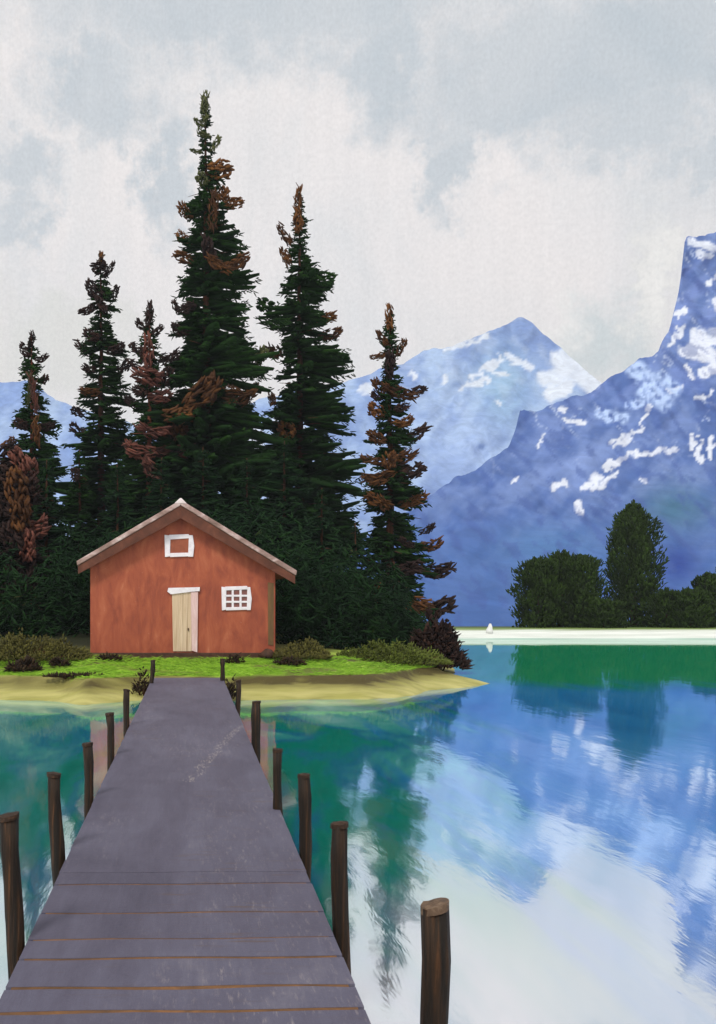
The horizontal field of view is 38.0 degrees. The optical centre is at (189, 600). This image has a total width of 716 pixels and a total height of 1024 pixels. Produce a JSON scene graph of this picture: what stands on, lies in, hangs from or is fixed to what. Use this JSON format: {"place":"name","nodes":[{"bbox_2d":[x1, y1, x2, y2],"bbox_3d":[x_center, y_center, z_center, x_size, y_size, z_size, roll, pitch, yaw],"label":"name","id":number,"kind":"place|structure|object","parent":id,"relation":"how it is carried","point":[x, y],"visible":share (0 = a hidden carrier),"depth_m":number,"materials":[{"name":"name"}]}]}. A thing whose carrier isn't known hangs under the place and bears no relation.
{"place":"outdoors","nodes":[
{"label":"outdoors","id":0,"kind":"place"},
{"bbox_2d":[0,628,489,704],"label":"ground","id":1,"kind":"structure","parent":0,"point":[258,686],"depth_m":24.12,"materials":[{"name":"beige sand"}]},
{"bbox_2d":[4,655,43,671],"bbox_3d":[-4.072,1.571,24.982,1.062,0.464,0.778,0,0,0],"label":"grass clump","id":2,"kind":"object","parent":1,"relation":"on","point":[27,662],"visible":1,"depth_m":24.88,"materials":[{"name":"brown plant"}]},
{"bbox_2d":[0,438,54,623],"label":"withered spruce","id":3,"kind":"object","parent":1,"relation":"on","point":[18,488],"visible":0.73,"depth_m":37.08,"materials":[{"name":"brown plant"}]},
{"bbox_2d":[0,330,84,572],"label":"spruce tree","id":4,"kind":"object","parent":1,"relation":"on","point":[30,422],"visible":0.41,"depth_m":44.71,"materials":[{"name":"green plant"}]},
{"bbox_2d":[0,627,95,661],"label":"shrub","id":5,"kind":"object","parent":1,"relation":"on","point":[13,647],"visible":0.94,"depth_m":26.18,"materials":[{"name":"green plant"}]},
{"bbox_2d":[24,460,78,625],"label":"young spruce","id":6,"kind":"object","parent":1,"relation":"on","point":[52,509],"visible":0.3,"depth_m":40.88,"materials":[{"name":"green plant"}]},
{"bbox_2d":[41,671,102,678],"bbox_3d":[-2.700,1.763,23.907,1.545,0.199,0.551,0,0,0],"label":"grass clump","id":7,"kind":"object","parent":1,"relation":"on","point":[64,675],"visible":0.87,"depth_m":23.80,"materials":[{"name":"brown plant"}]},
{"bbox_2d":[57,449,103,625],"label":"spruce tree","id":8,"kind":"object","parent":1,"relation":"on","point":[79,492],"visible":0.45,"depth_m":41.85,"materials":[{"name":"green plant"}]},
{"bbox_2d":[56,251,144,553],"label":"spruce tree","id":9,"kind":"object","parent":1,"relation":"on","point":[109,447],"visible":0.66,"depth_m":49.72,"materials":[{"name":"green plant"}]},
{"bbox_2d":[82,465,133,604],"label":"young spruce","id":10,"kind":"object","parent":1,"relation":"on","point":[115,498],"visible":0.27,"depth_m":41.40,"materials":[{"name":"green plant"}]},
{"bbox_2d":[95,652,122,660],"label":"grass clump","id":11,"kind":"object","parent":1,"relation":"on","point":[106,656],"visible":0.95,"depth_m":25.91,"materials":[{"name":"brown plant"}]},
{"bbox_2d":[130,666,148,695],"bbox_3d":[-1.072,1.855,23.174,0.551,0.715,0.557,0,0,-44],"label":"grass clump","id":12,"kind":"object","parent":1,"relation":"on","point":[142,688],"visible":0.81,"depth_m":23.12,"materials":[{"name":"brown plant"}]},
{"bbox_2d":[111,299,195,522],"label":"spruce tree","id":13,"kind":"object","parent":1,"relation":"on","point":[141,455],"visible":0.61,"depth_m":45.61,"materials":[{"name":"red plant"}]},
{"bbox_2d":[134,457,178,525],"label":"young spruce","id":14,"kind":"object","parent":1,"relation":"on","point":[165,491],"visible":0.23,"depth_m":42.37,"materials":[{"name":"green plant"}]},
{"bbox_2d":[77,498,296,656],"bbox_3d":[-0.069,-0.440,29.614,5.779,4.480,6.012,0,0,0],"label":"cabin","id":15,"kind":"object","parent":1,"relation":"on","point":[180,577],"visible":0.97,"depth_m":27.00,"materials":[{"name":"red paint"}]},
{"bbox_2d":[165,534,193,556],"bbox_3d":[-0.264,-1.455,26.987,0.791,0.613,0.067,0,0,0],"label":"window","id":16,"kind":"structure","parent":15,"relation":"in","point":[178,545],"depth_m":26.95,"materials":[{"name":"white paint"}]},
{"bbox_2d":[167,587,199,651],"bbox_3d":[-0.150,0.514,26.973,0.860,1.731,0.095,0,0,0],"label":"door","id":17,"kind":"structure","parent":15,"relation":"in","point":[184,600],"depth_m":26.97,"materials":[{"name":"beige paint"}]},
{"bbox_2d":[221,586,251,610],"bbox_3d":[1.255,-0.057,26.987,0.805,0.654,0.067,0,0,0],"label":"window","id":18,"kind":"structure","parent":15,"relation":"in","point":[233,597],"depth_m":26.96,"materials":[{"name":"white paint"}]},
{"bbox_2d":[178,447,230,521],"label":"young spruce","id":19,"kind":"object","parent":1,"relation":"on","point":[210,502],"visible":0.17,"depth_m":42.81,"materials":[{"name":"green plant"}]},
{"bbox_2d":[108,90,301,532],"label":"spruce tree","id":20,"kind":"object","parent":1,"relation":"on","point":[208,408],"visible":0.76,"depth_m":46.24,"materials":[{"name":"green plant"}]},
{"bbox_2d":[0,654,435,679],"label":"grass","id":21,"kind":"structure","parent":1,"relation":"on","point":[215,667],"depth_m":25.45,"materials":[{"name":"green plant"}]},
{"bbox_2d":[48,656,72,666],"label":"grass clump","id":22,"kind":"object","parent":21,"relation":"on","point":[55,661],"visible":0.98,"depth_m":25.39,"materials":[{"name":"brown plant"}]},
{"bbox_2d":[0,486,438,649],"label":"undergrowth","id":23,"kind":"object","parent":1,"relation":"on","point":[72,590],"visible":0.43,"depth_m":34.38,"materials":[{"name":"green plant"}]},
{"bbox_2d":[225,674,236,698],"bbox_3d":[0.931,1.954,22.890,0.427,0.639,0.530,0,0,0],"label":"grass clump","id":24,"kind":"object","parent":1,"relation":"on","point":[232,690],"visible":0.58,"depth_m":22.86,"materials":[{"name":"brown plant"}]},
{"bbox_2d":[225,652,244,662],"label":"grass clump","id":25,"kind":"object","parent":1,"relation":"on","point":[236,658],"visible":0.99,"depth_m":25.94,"materials":[{"name":"brown plant"}]},
{"bbox_2d":[219,458,282,624],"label":"young spruce","id":26,"kind":"object","parent":1,"relation":"on","point":[243,478],"visible":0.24,"depth_m":41.82,"materials":[{"name":"green plant"}]},
{"bbox_2d":[258,649,273,657],"bbox_3d":[2.043,1.393,26.761,0.415,0.254,0.412,0,0,-40],"label":"dark stone","id":27,"kind":"object","parent":1,"relation":"on","point":[266,653],"visible":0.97,"depth_m":26.61,"materials":[{"name":"stone"}]},
{"bbox_2d":[271,655,306,665],"bbox_3d":[2.575,1.556,25.881,0.993,0.318,0.618,0,0,0],"label":"grass clump","id":28,"kind":"object","parent":1,"relation":"on","point":[289,661],"visible":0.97,"depth_m":25.78,"materials":[{"name":"brown plant"}]},
{"bbox_2d":[250,441,332,615],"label":"young spruce","id":29,"kind":"object","parent":1,"relation":"on","point":[279,470],"visible":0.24,"depth_m":42.78,"materials":[{"name":"green plant"}]},
{"bbox_2d":[272,636,332,658],"bbox_3d":[2.940,1.262,26.905,1.741,0.656,1.599,0,0,0],"label":"shrub","id":30,"kind":"object","parent":1,"relation":"on","point":[304,650],"visible":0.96,"depth_m":26.56,"materials":[{"name":"green plant"}]},
{"bbox_2d":[276,488,344,633],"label":"young spruce","id":31,"kind":"object","parent":1,"relation":"on","point":[326,518],"visible":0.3,"depth_m":40.87,"materials":[{"name":"green plant"}]},
{"bbox_2d":[253,183,372,578],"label":"spruce tree","id":32,"kind":"object","parent":1,"relation":"on","point":[312,403],"visible":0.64,"depth_m":48.36,"materials":[{"name":"green plant"}]},
{"bbox_2d":[325,523,377,636],"bbox_3d":[6.523,-0.571,39.975,2.652,4.939,2.334,0,0,-21],"label":"young spruce","id":33,"kind":"object","parent":1,"relation":"on","point":[355,530],"visible":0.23,"depth_m":39.93,"materials":[{"name":"green plant"}]},
{"bbox_2d":[334,639,453,665],"bbox_3d":[5.501,1.436,28.194,3.682,0.774,2.580,0,0,0],"label":"shrub","id":34,"kind":"object","parent":1,"relation":"on","point":[403,654],"visible":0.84,"depth_m":27.68,"materials":[{"name":"green plant"}]},
{"bbox_2d":[358,303,457,623],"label":"spruce tree","id":35,"kind":"object","parent":1,"relation":"on","point":[398,491],"visible":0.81,"depth_m":43.59,"materials":[{"name":"green plant"}]},
{"bbox_2d":[407,605,474,670],"bbox_3d":[7.671,1.166,31.479,2.157,2.052,2.145,0,0,0],"label":"dry bush","id":36,"kind":"object","parent":1,"relation":"on","point":[442,636],"visible":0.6,"depth_m":30.98,"materials":[{"name":"brown plant"}]},
{"bbox_2d":[0,317,601,535],"bbox_3d":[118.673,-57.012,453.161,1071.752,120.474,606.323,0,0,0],"label":"mountain","id":37,"kind":"structure","parent":0,"point":[479,395],"depth_m":358.04,"materials":[{"name":"blue stone"}]},
{"bbox_2d":[0,639,715,1023],"bbox_3d":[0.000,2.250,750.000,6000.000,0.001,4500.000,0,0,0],"label":"water","id":38,"kind":"structure","parent":0,"point":[540,813],"depth_m":10.58,"materials":[{"name":"blue liquid"}]},
{"bbox_2d":[0,811,24,980],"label":"mooring post","id":39,"kind":"object","parent":38,"relation":"in","point":[12,883],"visible":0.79,"depth_m":5.21,"materials":[{"name":"brown wood"}]},
{"bbox_2d":[47,771,65,886],"bbox_3d":[-0.926,2.179,7.144,0.155,1.944,0.109,0,0,0],"label":"mooring post","id":40,"kind":"object","parent":38,"relation":"in","point":[57,842],"visible":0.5,"depth_m":7.10,"materials":[{"name":"brown wood"}]},
{"bbox_2d":[82,742,93,819],"bbox_3d":[-0.881,2.211,9.094,0.161,1.883,0.100,0,0,0],"label":"mooring post","id":41,"kind":"object","parent":38,"relation":"in","point":[88,758],"visible":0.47,"depth_m":9.06,"materials":[{"name":"brown wood"}]},
{"bbox_2d":[105,712,114,771],"bbox_3d":[-0.865,2.211,11.525,0.179,1.885,0.099,0,0,0],"label":"mooring post","id":42,"kind":"object","parent":38,"relation":"in","point":[110,734],"visible":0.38,"depth_m":11.49,"materials":[{"name":"brown wood"}]},
{"bbox_2d":[0,678,370,1023],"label":"pier","id":43,"kind":"structure","parent":38,"relation":"on","point":[183,891],"depth_m":5.85,"materials":[{"name":"grey wood"}]},
{"bbox_2d":[123,689,129,735],"bbox_3d":[-0.874,2.198,14.317,0.120,1.906,0.098,0,0,0],"label":"mooring post","id":44,"kind":"object","parent":43,"relation":"attached to","point":[126,701],"visible":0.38,"depth_m":14.28,"materials":[{"name":"brown wood"}]},
{"bbox_2d":[149,660,154,683],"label":"mooring post","id":45,"kind":"object","parent":43,"relation":"attached to","point":[152,673],"visible":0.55,"depth_m":21.43,"materials":[{"name":"brown wood"}]},
{"bbox_2d":[220,658,225,683],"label":"mooring post","id":46,"kind":"object","parent":43,"relation":"attached to","point":[222,670],"visible":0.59,"depth_m":22.11,"materials":[{"name":"brown wood"}]},
{"bbox_2d":[235,679,240,715],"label":"mooring post","id":47,"kind":"object","parent":43,"relation":"attached to","point":[238,696],"visible":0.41,"depth_m":16.55,"materials":[{"name":"brown wood"}]},
{"bbox_2d":[251,701,260,762],"bbox_3d":[0.789,2.187,12.382,0.166,1.930,0.120,0,0,0],"label":"mooring post","id":48,"kind":"object","parent":43,"relation":"attached to","point":[255,724],"visible":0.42,"depth_m":12.33,"materials":[{"name":"brown wood"}]},
{"bbox_2d":[273,748,282,815],"bbox_3d":[0.767,2.195,8.523,0.138,1.911,0.093,0,0,0],"label":"mooring post","id":49,"kind":"object","parent":43,"relation":"attached to","point":[277,789],"visible":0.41,"depth_m":8.49,"materials":[{"name":"brown wood"}]},
{"bbox_2d":[297,773,311,882],"bbox_3d":[0.801,2.175,7.048,0.103,1.954,0.093,0,0,0],"label":"mooring post","id":50,"kind":"object","parent":43,"relation":"attached to","point":[305,827],"visible":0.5,"depth_m":7.01,"materials":[{"name":"brown wood"}]},
{"bbox_2d":[330,821,350,973],"bbox_3d":[0.819,2.170,5.470,0.119,1.961,0.102,0,0,0],"label":"mooring post","id":51,"kind":"object","parent":38,"relation":"in","point":[339,897],"visible":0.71,"depth_m":5.43,"materials":[{"name":"brown wood"}]},
{"bbox_2d":[420,897,450,1023],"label":"mooring post","id":52,"kind":"object","parent":38,"relation":"in","point":[436,960],"visible":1,"depth_m":3.32,"materials":[{"name":"brown wood"}]},
{"bbox_2d":[0,0,715,431],"label":"sky","id":53,"kind":"structure","parent":0,"point":[468,168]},
{"bbox_2d":[486,624,492,633],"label":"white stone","id":54,"kind":"object","parent":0,"point":[489,629],"visible":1,"depth_m":60.87,"materials":[{"name":"white stone"}]},
{"bbox_2d":[357,232,715,625],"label":"mountain","id":55,"kind":"structure","parent":0,"point":[574,474],"depth_m":148.55,"materials":[{"name":"blue stone"}]},
{"bbox_2d":[453,626,715,638],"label":"shore","id":56,"kind":"structure","parent":0,"point":[499,632],"depth_m":60.88,"materials":[{"name":"white sand"}]},
{"bbox_2d":[505,555,568,627],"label":"shore tree","id":57,"kind":"object","parent":56,"relation":"on","point":[536,579],"visible":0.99,"depth_m":65.30,"materials":[{"name":"green plant"}]},
{"bbox_2d":[538,549,587,627],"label":"shore tree","id":58,"kind":"object","parent":56,"relation":"on","point":[558,558],"visible":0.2,"depth_m":66.46,"materials":[{"name":"green plant"}]},
{"bbox_2d":[557,553,609,627],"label":"shore tree","id":59,"kind":"object","parent":56,"relation":"on","point":[581,582],"visible":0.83,"depth_m":65.36,"materials":[{"name":"green plant"}]},
{"bbox_2d":[581,596,626,627],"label":"shore bush","id":60,"kind":"object","parent":56,"relation":"on","point":[604,613],"visible":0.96,"depth_m":64.33,"materials":[{"name":"green plant"}]},
{"bbox_2d":[601,499,669,626],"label":"shore tree","id":61,"kind":"object","parent":56,"relation":"on","point":[632,532],"visible":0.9,"depth_m":67.28,"materials":[{"name":"green plant"}]},
{"bbox_2d":[635,587,687,627],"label":"shore bush","id":62,"kind":"object","parent":56,"relation":"on","point":[659,607],"visible":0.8,"depth_m":65.31,"materials":[{"name":"green plant"}]},
{"bbox_2d":[668,586,714,627],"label":"shore bush","id":63,"kind":"object","parent":56,"relation":"on","point":[696,608],"visible":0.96,"depth_m":64.36,"materials":[{"name":"green plant"}]},
{"bbox_2d":[690,571,715,626],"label":"shore tree","id":64,"kind":"object","parent":56,"relation":"on","point":[706,580],"visible":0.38,"depth_m":66.25,"materials":[{"name":"green plant"}]}
]}

